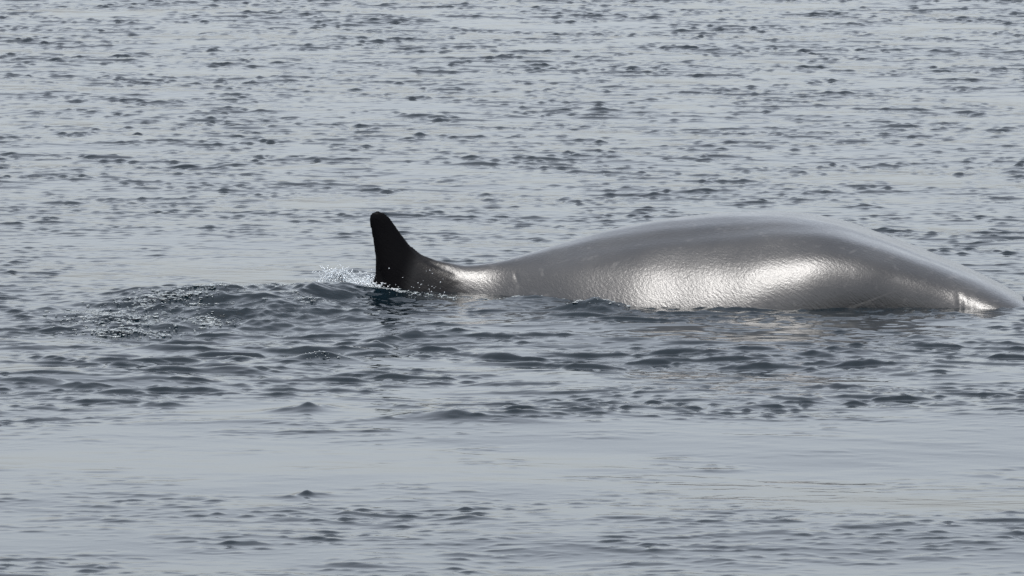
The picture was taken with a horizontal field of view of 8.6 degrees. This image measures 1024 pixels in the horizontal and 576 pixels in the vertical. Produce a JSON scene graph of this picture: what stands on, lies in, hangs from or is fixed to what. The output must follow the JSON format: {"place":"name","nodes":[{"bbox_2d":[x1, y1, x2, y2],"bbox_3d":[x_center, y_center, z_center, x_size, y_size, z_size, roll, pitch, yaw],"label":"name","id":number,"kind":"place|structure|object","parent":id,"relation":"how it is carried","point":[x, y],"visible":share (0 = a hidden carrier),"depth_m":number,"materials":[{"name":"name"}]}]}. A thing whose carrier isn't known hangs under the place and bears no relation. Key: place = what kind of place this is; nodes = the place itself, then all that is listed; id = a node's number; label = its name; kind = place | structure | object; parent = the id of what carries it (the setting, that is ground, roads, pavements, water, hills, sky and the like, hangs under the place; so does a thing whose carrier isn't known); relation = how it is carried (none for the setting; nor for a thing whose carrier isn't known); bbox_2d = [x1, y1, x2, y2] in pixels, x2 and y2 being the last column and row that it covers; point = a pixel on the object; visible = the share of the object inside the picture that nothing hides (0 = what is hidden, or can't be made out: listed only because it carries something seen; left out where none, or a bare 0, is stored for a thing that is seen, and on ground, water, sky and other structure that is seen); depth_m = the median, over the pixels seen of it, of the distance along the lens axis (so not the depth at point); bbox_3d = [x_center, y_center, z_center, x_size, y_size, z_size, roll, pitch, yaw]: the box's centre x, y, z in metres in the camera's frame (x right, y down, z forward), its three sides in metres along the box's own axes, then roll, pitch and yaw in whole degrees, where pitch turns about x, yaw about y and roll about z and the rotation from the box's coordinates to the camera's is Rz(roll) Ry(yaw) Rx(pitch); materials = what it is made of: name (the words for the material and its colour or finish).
{"place":"outdoors","nodes":[
{"label":"outdoors","id":0,"kind":"place"},
{"bbox_2d":[0,0,1023,575],"bbox_3d":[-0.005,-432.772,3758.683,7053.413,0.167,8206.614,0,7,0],"label":"sea","id":1,"kind":"structure","parent":0,"point":[162,146],"depth_m":40.26,"materials":[{"name":"grey liquid"}]},
{"bbox_2d":[40,281,630,357],"bbox_3d":[-1.559,0.167,39.678,3.011,0.147,4.019,5,8,34],"label":"sea foam","id":2,"kind":"object","parent":1,"relation":"on","point":[209,319],"visible":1,"depth_m":40.11,"materials":[{"name":"grey"}]},
{"bbox_2d":[312,261,398,290],"bbox_3d":[-0.876,-0.058,41.285,0.790,0.241,0.258,5,9,39],"label":"water splash","id":3,"kind":"object","parent":1,"relation":"on","point":[339,276],"visible":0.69,"depth_m":41.39,"materials":[{"name":"white liquid"}]},
{"bbox_2d":[370,211,1023,309],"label":"whale","id":4,"kind":"object","parent":1,"relation":"in","point":[788,260],"visible":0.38,"depth_m":40.71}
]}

